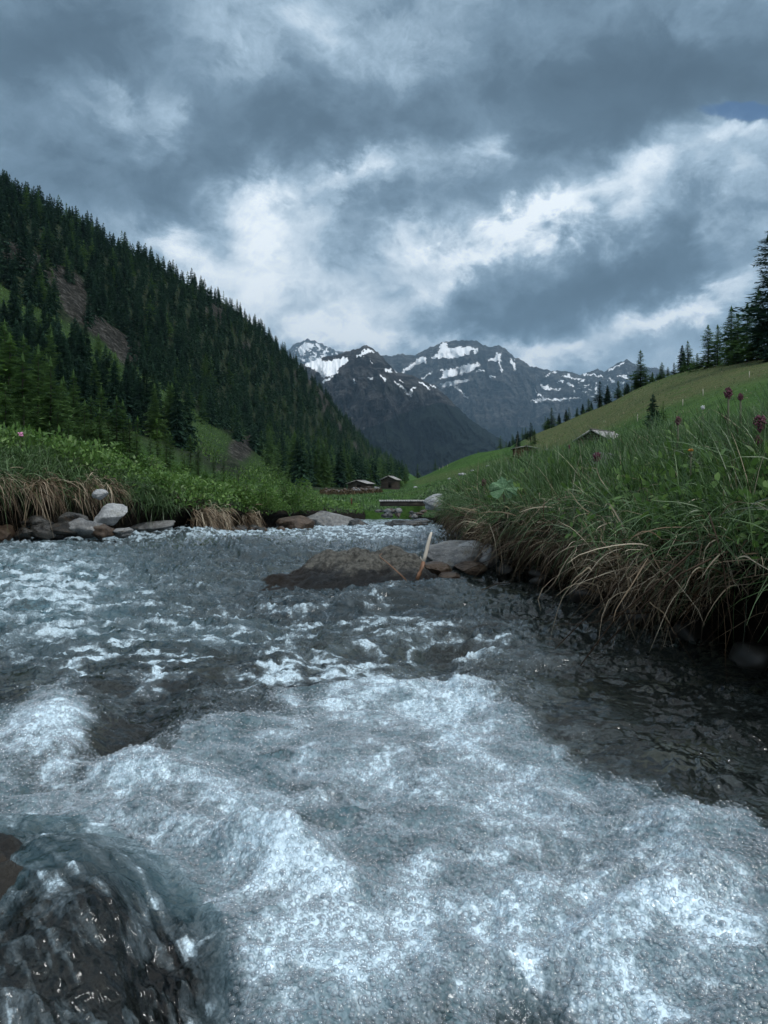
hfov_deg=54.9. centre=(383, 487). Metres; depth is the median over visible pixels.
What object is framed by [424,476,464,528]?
grass tussock
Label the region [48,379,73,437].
larch tree
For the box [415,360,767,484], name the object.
grass
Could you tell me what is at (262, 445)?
larch tree
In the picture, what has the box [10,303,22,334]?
spruce tree
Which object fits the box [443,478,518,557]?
grass tussock
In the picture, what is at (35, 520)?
rock
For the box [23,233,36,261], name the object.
spruce tree
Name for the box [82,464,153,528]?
grass tussock
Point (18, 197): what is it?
spruce tree
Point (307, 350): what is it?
mountain
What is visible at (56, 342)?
spruce tree
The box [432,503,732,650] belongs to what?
dead grass
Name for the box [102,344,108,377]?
spruce tree
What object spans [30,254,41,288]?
spruce tree
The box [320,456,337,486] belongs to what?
larch tree
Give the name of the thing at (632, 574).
grass tussock
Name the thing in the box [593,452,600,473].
butterbur flower
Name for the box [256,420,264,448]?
spruce tree
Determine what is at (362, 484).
log barn
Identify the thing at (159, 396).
spruce tree
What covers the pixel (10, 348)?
larch tree
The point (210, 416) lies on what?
spruce tree
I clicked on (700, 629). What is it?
rock
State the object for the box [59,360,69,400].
spruce tree
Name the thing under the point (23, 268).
spruce tree
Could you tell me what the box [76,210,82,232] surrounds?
larch tree
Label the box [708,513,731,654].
dead stem
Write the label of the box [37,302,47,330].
spruce tree
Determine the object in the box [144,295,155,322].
larch tree
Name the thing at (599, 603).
dead stem
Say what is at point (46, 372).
larch tree
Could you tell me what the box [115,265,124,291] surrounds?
spruce tree
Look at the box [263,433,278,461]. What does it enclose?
larch tree
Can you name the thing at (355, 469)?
spruce tree
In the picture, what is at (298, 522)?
boulder
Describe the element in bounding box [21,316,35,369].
spruce tree
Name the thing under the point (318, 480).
larch tree
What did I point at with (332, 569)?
boulder
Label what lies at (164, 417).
larch tree
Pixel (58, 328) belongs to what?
spruce tree
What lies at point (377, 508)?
grass
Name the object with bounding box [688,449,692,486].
dandelion
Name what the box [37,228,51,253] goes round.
larch tree
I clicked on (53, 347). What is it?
larch tree
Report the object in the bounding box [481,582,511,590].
twig
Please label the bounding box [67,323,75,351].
spruce tree
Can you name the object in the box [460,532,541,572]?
dead stem
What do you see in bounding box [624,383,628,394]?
spruce tree
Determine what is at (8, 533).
rock
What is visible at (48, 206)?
spruce tree
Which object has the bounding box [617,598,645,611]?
rock
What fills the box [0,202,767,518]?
ground
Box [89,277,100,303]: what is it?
spruce tree
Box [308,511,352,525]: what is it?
boulder
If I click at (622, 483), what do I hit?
grass tussock
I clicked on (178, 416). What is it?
spruce tree
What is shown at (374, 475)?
spruce tree
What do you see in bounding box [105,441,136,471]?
leafy plant
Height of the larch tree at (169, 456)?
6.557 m
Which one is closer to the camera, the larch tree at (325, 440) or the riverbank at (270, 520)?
the riverbank at (270, 520)
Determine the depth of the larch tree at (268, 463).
283.24 m
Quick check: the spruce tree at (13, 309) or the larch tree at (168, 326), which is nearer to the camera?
the spruce tree at (13, 309)
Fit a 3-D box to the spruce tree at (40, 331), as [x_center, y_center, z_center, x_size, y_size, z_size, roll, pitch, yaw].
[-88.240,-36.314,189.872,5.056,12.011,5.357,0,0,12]
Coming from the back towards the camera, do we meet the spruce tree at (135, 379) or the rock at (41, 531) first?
the spruce tree at (135, 379)
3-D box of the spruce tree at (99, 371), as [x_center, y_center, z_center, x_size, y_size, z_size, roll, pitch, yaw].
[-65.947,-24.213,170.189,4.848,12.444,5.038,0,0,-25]
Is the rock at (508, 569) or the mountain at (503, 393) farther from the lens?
the mountain at (503, 393)
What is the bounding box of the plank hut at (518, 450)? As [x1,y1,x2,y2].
[510,445,537,457]
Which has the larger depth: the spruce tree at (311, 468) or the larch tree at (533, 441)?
the spruce tree at (311, 468)
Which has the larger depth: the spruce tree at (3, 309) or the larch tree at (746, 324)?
the spruce tree at (3, 309)
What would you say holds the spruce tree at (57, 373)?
on the ground at (75, 303)
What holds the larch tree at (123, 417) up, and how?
on the ground at (75, 303)
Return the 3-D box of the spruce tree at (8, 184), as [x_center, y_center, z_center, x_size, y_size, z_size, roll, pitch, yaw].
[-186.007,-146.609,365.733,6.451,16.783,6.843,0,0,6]
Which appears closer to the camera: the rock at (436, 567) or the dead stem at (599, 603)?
the dead stem at (599, 603)
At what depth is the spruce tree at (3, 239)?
299.89 m
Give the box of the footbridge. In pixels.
[379,500,424,505]
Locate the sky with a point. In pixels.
(579, 187)
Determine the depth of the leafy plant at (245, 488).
11.95 m
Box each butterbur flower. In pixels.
[482,479,486,508]
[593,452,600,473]
[675,416,681,447]
[723,387,732,448]
[737,393,743,437]
[753,415,766,455]
[754,435,762,452]
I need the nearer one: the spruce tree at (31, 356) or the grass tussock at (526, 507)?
the grass tussock at (526, 507)
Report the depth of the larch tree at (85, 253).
359.64 m
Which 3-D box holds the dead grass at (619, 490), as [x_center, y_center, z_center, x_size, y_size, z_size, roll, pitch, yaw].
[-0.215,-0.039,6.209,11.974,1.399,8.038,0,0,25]
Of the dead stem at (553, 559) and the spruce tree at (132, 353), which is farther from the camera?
the spruce tree at (132, 353)
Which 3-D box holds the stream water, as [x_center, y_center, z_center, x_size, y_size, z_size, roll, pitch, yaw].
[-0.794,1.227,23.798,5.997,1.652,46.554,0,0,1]
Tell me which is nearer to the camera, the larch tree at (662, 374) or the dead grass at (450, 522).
the dead grass at (450, 522)
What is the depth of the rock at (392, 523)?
16.79 m
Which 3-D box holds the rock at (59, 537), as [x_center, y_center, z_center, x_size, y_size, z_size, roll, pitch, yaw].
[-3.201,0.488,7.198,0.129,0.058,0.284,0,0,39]
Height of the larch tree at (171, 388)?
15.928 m
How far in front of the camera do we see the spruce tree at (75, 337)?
190.50 m
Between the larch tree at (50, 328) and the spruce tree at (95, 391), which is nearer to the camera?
the spruce tree at (95, 391)
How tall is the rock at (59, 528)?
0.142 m
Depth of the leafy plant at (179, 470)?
11.50 m
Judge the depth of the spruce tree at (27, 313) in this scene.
187.34 m
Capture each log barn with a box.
[346,480,374,488]
[380,475,400,489]
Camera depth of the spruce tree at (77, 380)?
149.97 m
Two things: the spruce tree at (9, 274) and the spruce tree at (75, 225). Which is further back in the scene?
the spruce tree at (75, 225)
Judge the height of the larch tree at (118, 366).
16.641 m
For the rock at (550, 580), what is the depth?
3.75 m
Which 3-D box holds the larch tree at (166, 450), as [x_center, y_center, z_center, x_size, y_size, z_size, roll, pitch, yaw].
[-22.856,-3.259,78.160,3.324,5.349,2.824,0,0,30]
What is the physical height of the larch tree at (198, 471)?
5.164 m
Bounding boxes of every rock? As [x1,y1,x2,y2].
[0,524,14,541]
[14,527,32,538]
[19,515,53,527]
[30,523,56,539]
[50,522,77,536]
[50,535,65,539]
[57,512,88,522]
[68,518,101,538]
[92,489,108,499]
[92,524,115,538]
[113,527,133,537]
[130,520,175,531]
[234,524,246,529]
[348,518,369,525]
[384,520,427,526]
[410,518,431,522]
[424,561,451,574]
[438,572,459,578]
[453,561,487,574]
[457,541,484,547]
[479,544,497,567]
[496,547,507,558]
[496,562,516,573]
[503,557,525,568]
[528,566,553,576]
[529,574,556,585]
[569,583,610,602]
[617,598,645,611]
[625,606,672,627]
[669,619,714,641]
[728,642,767,670]
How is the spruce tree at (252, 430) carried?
on the ground at (75, 303)
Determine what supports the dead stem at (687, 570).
attached to the grass tussock at (713, 576)
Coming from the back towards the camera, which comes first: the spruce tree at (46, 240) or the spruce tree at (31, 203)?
the spruce tree at (31, 203)
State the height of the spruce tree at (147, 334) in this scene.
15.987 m
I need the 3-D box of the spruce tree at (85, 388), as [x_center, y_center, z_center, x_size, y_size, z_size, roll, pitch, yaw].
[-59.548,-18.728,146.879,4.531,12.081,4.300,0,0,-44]
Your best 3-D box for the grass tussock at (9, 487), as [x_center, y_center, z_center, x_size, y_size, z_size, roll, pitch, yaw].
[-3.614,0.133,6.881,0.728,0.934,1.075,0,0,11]
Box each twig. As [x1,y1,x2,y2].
[379,554,406,580]
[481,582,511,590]
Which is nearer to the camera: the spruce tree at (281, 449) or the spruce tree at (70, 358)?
the spruce tree at (70, 358)
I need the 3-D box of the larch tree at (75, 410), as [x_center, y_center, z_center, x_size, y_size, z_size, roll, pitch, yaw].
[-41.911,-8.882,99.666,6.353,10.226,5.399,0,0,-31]
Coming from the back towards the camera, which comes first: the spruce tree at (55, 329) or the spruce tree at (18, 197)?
the spruce tree at (18, 197)
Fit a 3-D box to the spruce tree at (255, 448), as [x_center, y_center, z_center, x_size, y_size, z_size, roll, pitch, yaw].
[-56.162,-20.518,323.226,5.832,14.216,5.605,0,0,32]
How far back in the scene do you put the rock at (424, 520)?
20.79 m
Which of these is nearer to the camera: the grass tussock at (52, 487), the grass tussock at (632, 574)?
the grass tussock at (632, 574)
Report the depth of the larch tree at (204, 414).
291.94 m
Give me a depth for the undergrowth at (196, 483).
9.03 m
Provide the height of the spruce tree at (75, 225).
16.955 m
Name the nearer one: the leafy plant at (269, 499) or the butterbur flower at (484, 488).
the butterbur flower at (484, 488)
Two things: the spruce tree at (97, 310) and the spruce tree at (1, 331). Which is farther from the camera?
the spruce tree at (97, 310)
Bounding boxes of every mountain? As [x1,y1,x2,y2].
[286,338,343,364]
[298,345,508,477]
[382,340,676,444]
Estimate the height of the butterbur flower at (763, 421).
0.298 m
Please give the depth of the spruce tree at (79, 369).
156.64 m
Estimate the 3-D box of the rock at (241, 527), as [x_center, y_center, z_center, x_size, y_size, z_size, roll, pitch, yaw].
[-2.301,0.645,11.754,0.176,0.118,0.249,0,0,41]
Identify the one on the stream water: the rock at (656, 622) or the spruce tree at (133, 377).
the rock at (656, 622)
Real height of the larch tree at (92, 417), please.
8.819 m
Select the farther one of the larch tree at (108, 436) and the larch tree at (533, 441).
the larch tree at (533, 441)
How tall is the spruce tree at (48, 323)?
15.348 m
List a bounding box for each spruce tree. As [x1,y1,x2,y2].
[0,220,12,254]
[0,242,14,280]
[0,299,9,326]
[0,320,3,357]
[1,175,11,199]
[3,260,17,289]
[5,251,21,290]
[5,291,15,323]
[6,277,23,323]
[7,295,22,333]
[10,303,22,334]
[11,318,22,380]
[12,236,30,277]
[13,321,27,353]
[14,180,22,207]
[14,221,29,252]
[17,347,30,397]
[19,266,33,298]
[19,269,38,307]
[19,303,37,348]
[21,310,36,350]
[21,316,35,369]
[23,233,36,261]
[25,301,38,339]
[25,347,49,410]
[26,269,40,299]
[27,190,34,217]
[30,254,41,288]
[34,186,42,209]
[34,324,43,356]
[36,253,49,284]
[37,255,50,291]
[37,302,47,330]
[39,330,48,375]
[40,229,53,261]
[44,201,53,225]
[44,311,52,336]
[45,322,54,347]
[45,328,70,380]
[46,279,63,316]
[46,329,70,390]
[47,237,60,271]
[47,354,70,414]
[53,314,62,341]
[55,239,65,264]
[55,332,78,393]
[56,323,62,342]
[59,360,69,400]
[63,337,72,380]
[65,232,75,258]
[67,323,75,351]
[68,355,89,399]
[68,367,80,413]
[70,318,78,351]
[70,328,91,383]
[71,214,81,235]
[71,324,89,376]
[72,243,79,267]
[73,330,89,372]
[75,364,95,418]
[80,215,88,244]
[82,295,94,328]
[82,322,93,371]
[83,264,93,293]
[85,294,97,323]
[87,253,97,278]
[88,349,105,391]
[88,357,102,395]
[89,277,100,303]
[89,376,103,420]
[92,286,104,321]
[94,231,101,255]
[97,370,109,413]
[100,356,108,382]
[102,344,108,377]
[102,360,124,425]
[105,252,116,277]
[105,352,113,383]
[113,381,130,429]
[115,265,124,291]
[115,301,127,332]
[120,356,129,383]
[121,367,136,426]
[126,365,136,397]
[127,331,137,359]
[128,354,143,395]
[130,376,143,413]
[132,370,148,425]
[132,402,145,435]
[140,362,150,414]
[141,322,151,349]
[145,364,159,416]
[145,380,166,436]
[158,309,168,336]
[164,378,179,432]
[164,384,188,448]
[177,388,200,451]
[205,396,216,427]
[213,359,223,388]
[242,395,249,420]
[248,424,259,447]
[249,425,261,454]
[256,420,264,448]
[279,432,285,458]
[289,437,307,484]
[292,432,311,485]
[307,451,316,486]
[330,446,348,487]
[343,449,350,478]
[349,447,361,483]
[356,450,365,479]
[361,459,367,480]
[370,456,380,485]
[383,455,391,475]
[513,431,520,447]
[563,410,568,421]
[602,385,611,404]
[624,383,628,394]
[642,394,661,428]
[675,345,685,372]
[752,310,767,361]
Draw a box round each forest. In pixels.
[0,170,409,481]
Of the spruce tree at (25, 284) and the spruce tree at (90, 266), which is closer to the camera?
the spruce tree at (25, 284)
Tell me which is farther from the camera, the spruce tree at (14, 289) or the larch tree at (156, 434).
the spruce tree at (14, 289)
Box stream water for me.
[0,519,767,1023]
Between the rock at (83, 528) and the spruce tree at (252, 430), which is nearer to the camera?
the rock at (83, 528)
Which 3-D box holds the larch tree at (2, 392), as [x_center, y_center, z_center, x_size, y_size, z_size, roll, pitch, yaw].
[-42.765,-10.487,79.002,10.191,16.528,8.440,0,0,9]
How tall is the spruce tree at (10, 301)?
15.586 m
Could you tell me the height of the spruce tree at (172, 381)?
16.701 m
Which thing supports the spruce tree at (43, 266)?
on the ground at (75, 303)
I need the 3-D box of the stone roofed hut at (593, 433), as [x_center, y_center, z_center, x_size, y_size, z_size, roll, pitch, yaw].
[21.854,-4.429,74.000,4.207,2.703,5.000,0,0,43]
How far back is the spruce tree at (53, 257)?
318.74 m
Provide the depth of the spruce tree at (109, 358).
190.93 m
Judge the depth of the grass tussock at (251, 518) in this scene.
12.08 m
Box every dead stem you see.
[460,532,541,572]
[526,521,590,598]
[555,558,649,648]
[580,548,695,665]
[604,558,711,644]
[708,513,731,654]
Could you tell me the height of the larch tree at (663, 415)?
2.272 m
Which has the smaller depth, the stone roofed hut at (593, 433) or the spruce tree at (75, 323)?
the stone roofed hut at (593, 433)
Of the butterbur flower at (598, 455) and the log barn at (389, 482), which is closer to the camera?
the butterbur flower at (598, 455)
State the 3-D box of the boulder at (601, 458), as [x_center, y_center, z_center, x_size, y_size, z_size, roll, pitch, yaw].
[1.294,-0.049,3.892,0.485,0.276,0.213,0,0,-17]
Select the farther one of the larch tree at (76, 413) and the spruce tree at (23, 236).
the spruce tree at (23, 236)
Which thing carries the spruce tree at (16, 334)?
on the ground at (75, 303)
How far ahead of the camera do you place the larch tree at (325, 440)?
231.47 m
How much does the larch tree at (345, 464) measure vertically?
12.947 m
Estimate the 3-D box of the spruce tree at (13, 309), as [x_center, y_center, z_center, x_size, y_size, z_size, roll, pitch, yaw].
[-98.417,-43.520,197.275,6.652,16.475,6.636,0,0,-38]
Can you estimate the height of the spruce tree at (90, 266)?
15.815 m
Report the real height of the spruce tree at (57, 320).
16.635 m
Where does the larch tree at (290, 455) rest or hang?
on the ground at (75, 303)
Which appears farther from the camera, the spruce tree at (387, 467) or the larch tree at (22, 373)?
the spruce tree at (387, 467)
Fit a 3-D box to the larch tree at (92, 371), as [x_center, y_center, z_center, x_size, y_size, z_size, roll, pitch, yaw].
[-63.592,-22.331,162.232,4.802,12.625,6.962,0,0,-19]
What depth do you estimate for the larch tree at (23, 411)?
64.48 m
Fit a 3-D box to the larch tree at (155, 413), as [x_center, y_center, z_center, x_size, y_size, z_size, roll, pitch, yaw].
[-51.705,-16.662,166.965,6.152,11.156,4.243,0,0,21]
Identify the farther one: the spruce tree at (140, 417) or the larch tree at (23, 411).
the spruce tree at (140, 417)
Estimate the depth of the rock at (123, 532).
7.13 m
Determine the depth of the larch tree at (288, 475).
199.01 m
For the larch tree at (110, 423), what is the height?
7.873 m
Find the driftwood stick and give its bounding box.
[415,532,431,579]
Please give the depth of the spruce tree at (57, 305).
269.12 m
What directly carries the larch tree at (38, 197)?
on the ground at (75, 303)
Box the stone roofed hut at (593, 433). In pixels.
[572,428,617,445]
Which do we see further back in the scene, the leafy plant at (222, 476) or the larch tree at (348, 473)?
the larch tree at (348, 473)
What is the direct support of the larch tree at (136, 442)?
on the ground at (75, 303)
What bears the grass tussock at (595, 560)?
on the riverbank at (738, 633)
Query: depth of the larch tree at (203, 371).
379.03 m
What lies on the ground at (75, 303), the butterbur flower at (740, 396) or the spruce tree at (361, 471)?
the spruce tree at (361, 471)
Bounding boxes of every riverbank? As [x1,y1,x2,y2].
[0,445,365,532]
[416,450,767,645]
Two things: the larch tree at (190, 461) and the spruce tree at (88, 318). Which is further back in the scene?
the spruce tree at (88, 318)
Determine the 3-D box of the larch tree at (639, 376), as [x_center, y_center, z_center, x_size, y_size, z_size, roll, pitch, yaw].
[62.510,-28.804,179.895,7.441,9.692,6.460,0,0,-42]
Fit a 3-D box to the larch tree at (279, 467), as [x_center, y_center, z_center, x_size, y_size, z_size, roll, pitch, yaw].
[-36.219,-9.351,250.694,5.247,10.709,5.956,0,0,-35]
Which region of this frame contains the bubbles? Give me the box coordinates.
[0,654,767,1023]
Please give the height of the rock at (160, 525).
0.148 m
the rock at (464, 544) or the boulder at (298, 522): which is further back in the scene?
the boulder at (298, 522)
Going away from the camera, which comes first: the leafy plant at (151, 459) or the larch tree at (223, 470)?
the leafy plant at (151, 459)
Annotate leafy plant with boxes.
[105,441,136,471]
[134,453,168,474]
[156,461,192,477]
[183,472,216,495]
[210,470,241,483]
[223,478,258,503]
[248,482,291,511]
[275,477,321,511]
[300,489,323,511]
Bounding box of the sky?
[0,0,767,374]
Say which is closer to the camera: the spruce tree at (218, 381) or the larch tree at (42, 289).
the larch tree at (42, 289)
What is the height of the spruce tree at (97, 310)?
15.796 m
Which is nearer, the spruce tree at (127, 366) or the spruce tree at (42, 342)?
the spruce tree at (42, 342)
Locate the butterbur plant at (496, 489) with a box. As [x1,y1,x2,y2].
[489,477,522,527]
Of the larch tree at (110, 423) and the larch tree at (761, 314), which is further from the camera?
the larch tree at (761, 314)
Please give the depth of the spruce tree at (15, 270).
268.05 m
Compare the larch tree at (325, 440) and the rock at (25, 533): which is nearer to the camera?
the rock at (25, 533)
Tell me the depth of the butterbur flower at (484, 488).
4.60 m
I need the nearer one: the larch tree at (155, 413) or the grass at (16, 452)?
the grass at (16, 452)
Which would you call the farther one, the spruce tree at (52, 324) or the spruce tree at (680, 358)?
the spruce tree at (52, 324)
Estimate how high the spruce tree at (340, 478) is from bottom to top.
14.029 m
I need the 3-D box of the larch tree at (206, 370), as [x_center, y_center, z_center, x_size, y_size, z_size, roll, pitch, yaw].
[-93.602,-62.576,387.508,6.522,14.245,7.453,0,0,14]
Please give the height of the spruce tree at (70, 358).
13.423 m
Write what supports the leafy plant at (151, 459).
on the riverbank at (270, 520)
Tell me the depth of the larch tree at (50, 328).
173.41 m
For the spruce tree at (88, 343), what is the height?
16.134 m
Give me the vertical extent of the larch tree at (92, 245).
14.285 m
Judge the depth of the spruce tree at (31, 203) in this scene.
369.39 m
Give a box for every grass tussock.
[0,454,37,534]
[5,457,78,540]
[50,464,119,523]
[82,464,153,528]
[185,497,229,531]
[211,502,241,529]
[235,504,265,527]
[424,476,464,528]
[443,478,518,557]
[447,480,527,578]
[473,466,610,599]
[478,469,572,568]
[523,458,666,594]
[531,480,675,643]
[538,492,752,663]
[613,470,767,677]
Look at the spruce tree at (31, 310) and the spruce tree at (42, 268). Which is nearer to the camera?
the spruce tree at (31, 310)
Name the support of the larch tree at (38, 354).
on the ground at (75, 303)
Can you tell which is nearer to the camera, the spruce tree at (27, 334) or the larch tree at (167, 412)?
the larch tree at (167, 412)
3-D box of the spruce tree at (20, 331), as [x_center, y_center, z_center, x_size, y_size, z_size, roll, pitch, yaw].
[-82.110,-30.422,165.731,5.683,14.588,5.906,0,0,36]
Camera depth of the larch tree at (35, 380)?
103.68 m
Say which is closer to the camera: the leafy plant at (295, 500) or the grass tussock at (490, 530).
the grass tussock at (490, 530)
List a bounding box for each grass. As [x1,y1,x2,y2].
[0,433,437,530]
[1,406,767,668]
[296,470,485,510]
[350,480,458,510]
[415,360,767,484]
[422,379,767,572]
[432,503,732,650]
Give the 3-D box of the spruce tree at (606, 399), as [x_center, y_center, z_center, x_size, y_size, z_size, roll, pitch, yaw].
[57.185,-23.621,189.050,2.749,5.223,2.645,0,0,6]
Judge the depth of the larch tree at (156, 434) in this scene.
92.07 m
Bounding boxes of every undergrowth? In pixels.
[0,282,296,490]
[0,421,368,515]
[317,488,382,494]
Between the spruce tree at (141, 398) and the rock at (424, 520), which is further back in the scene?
the spruce tree at (141, 398)
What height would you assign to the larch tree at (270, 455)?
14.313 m
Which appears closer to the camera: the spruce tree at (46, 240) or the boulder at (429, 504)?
the boulder at (429, 504)
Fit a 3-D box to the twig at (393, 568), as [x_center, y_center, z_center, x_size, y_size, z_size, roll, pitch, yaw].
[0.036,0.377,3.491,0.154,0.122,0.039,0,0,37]
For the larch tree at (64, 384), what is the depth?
91.46 m
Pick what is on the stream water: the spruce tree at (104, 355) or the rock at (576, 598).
the rock at (576, 598)
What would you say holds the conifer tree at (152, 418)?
on the ground at (75, 303)
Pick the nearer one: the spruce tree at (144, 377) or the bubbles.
the bubbles
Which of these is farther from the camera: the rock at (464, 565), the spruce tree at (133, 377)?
the spruce tree at (133, 377)
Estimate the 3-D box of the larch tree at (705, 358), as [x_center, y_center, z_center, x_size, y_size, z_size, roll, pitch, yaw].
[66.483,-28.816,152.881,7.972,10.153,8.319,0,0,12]
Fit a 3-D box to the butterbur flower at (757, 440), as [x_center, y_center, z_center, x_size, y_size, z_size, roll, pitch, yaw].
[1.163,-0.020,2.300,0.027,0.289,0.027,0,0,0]
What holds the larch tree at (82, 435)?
on the ground at (75, 303)
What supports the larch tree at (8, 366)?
on the ground at (75, 303)
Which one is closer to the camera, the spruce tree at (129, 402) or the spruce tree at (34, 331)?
the spruce tree at (129, 402)
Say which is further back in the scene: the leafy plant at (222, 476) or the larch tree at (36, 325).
the larch tree at (36, 325)
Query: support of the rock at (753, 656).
on the stream water
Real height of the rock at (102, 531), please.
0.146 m
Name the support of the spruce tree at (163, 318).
on the ground at (75, 303)
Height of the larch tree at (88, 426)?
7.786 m
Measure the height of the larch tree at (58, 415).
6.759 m
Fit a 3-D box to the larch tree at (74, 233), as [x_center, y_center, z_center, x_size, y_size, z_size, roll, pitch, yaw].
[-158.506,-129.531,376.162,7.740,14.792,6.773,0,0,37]
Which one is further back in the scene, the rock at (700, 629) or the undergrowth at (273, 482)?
the undergrowth at (273, 482)
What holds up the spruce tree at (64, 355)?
on the ground at (75, 303)
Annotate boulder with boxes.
[0,833,22,914]
[94,503,127,525]
[260,545,437,590]
[276,515,314,528]
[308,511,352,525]
[423,493,442,509]
[426,540,482,569]
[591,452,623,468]
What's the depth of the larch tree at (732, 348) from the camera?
139.93 m
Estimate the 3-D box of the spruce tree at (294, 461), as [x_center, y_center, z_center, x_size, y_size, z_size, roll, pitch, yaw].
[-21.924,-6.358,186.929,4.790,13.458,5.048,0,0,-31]
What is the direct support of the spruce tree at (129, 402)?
on the ground at (75, 303)
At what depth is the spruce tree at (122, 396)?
155.26 m
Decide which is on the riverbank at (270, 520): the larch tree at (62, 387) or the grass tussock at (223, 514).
the grass tussock at (223, 514)
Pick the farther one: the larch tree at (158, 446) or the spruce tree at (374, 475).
the spruce tree at (374, 475)
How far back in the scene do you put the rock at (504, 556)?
5.16 m
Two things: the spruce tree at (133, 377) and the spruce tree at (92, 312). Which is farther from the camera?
the spruce tree at (92, 312)
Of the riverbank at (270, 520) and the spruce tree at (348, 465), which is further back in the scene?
the spruce tree at (348, 465)
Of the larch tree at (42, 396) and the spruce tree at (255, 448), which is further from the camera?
the spruce tree at (255, 448)
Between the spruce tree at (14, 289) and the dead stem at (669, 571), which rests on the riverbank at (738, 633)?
the dead stem at (669, 571)
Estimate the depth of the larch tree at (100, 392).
97.81 m
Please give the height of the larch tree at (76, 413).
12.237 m
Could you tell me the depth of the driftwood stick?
3.52 m
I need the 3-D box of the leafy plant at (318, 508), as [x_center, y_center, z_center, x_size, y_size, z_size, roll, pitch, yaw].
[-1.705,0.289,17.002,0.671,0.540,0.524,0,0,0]
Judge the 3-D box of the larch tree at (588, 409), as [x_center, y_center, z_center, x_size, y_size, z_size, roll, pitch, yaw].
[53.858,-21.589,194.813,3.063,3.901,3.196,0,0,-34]
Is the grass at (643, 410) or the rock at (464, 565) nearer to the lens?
the rock at (464, 565)
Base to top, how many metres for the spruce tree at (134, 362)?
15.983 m
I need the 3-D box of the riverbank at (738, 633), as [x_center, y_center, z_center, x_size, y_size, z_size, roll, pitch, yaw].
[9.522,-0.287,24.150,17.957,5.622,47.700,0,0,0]
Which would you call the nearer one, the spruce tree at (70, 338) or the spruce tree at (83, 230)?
the spruce tree at (70, 338)
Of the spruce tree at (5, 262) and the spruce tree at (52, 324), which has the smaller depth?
the spruce tree at (52, 324)
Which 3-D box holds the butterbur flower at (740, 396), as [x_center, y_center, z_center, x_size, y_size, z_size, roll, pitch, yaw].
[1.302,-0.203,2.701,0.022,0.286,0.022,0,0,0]
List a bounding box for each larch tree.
[0,319,25,416]
[0,333,20,426]
[0,334,28,419]
[0,360,9,430]
[0,382,17,432]
[0,396,20,423]
[1,334,47,435]
[6,352,44,436]
[15,344,62,431]
[16,397,31,432]
[19,186,32,212]
[26,356,54,427]
[26,356,76,442]
[26,369,54,434]
[28,263,48,304]
[34,190,44,216]
[34,317,42,349]
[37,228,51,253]
[39,330,68,398]
[41,353,54,400]
[45,270,63,302]
[45,323,53,345]
[45,376,80,438]
[47,421,51,437]
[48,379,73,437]
[50,404,66,441]
[60,247,72,272]
[62,369,90,440]
[62,417,72,440]
[68,219,80,244]
[68,386,82,442]
[71,400,96,446]
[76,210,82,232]
[78,425,87,445]
[79,397,110,446]
[82,240,88,267]
[86,358,104,412]
[89,239,94,258]
[89,407,112,449]
[92,333,103,372]
[93,387,111,449]
[101,412,114,449]
[102,429,114,450]
[106,395,133,456]
[107,352,122,411]
[117,400,134,459]
[121,418,140,460]
[129,429,144,460]
[130,415,148,463]
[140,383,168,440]
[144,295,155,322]
[145,436,156,463]
[146,419,165,460]
[147,391,165,435]
[153,430,168,465]
[159,432,180,473]
[160,382,175,431]
[161,383,188,438]
[162,403,174,440]
[164,432,177,469]
[165,313,173,337]
[182,435,203,477]
[190,443,203,478]
[196,394,211,425]
[198,360,208,383]
[203,356,209,379]
[211,457,220,481]
[219,459,226,481]
[258,430,265,455]
[262,435,273,466]
[263,431,278,464]
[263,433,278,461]
[269,446,284,473]
[282,431,307,481]
[282,435,296,478]
[311,437,327,484]
[312,454,328,487]
[314,437,333,486]
[317,443,332,486]
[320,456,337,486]
[341,451,349,487]
[345,456,355,485]
[397,468,405,486]
[523,423,536,442]
[529,430,537,445]
[545,408,558,428]
[583,399,590,412]
[593,382,604,406]
[613,381,623,398]
[626,349,655,387]
[654,363,665,380]
[659,401,670,423]
[678,341,695,370]
[685,325,724,371]
[702,325,728,367]
[712,305,748,365]
[716,314,756,363]
[718,304,760,365]
[721,231,767,345]
[730,290,766,360]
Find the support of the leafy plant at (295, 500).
on the riverbank at (270, 520)
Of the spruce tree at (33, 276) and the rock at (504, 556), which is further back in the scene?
the spruce tree at (33, 276)
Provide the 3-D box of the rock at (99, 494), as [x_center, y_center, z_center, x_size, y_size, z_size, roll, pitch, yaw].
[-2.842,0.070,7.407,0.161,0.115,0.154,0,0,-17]
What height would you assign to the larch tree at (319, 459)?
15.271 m
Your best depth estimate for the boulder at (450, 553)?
4.44 m
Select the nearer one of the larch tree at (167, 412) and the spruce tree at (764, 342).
the spruce tree at (764, 342)
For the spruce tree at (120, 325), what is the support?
on the ground at (75, 303)
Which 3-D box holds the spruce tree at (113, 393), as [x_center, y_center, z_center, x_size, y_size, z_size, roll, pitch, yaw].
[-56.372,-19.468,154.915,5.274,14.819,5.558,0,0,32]
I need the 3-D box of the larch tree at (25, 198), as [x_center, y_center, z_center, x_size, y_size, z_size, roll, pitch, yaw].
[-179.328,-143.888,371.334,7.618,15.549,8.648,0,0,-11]
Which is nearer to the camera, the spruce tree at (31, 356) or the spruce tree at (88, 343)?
the spruce tree at (31, 356)
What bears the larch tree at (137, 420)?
on the ground at (75, 303)

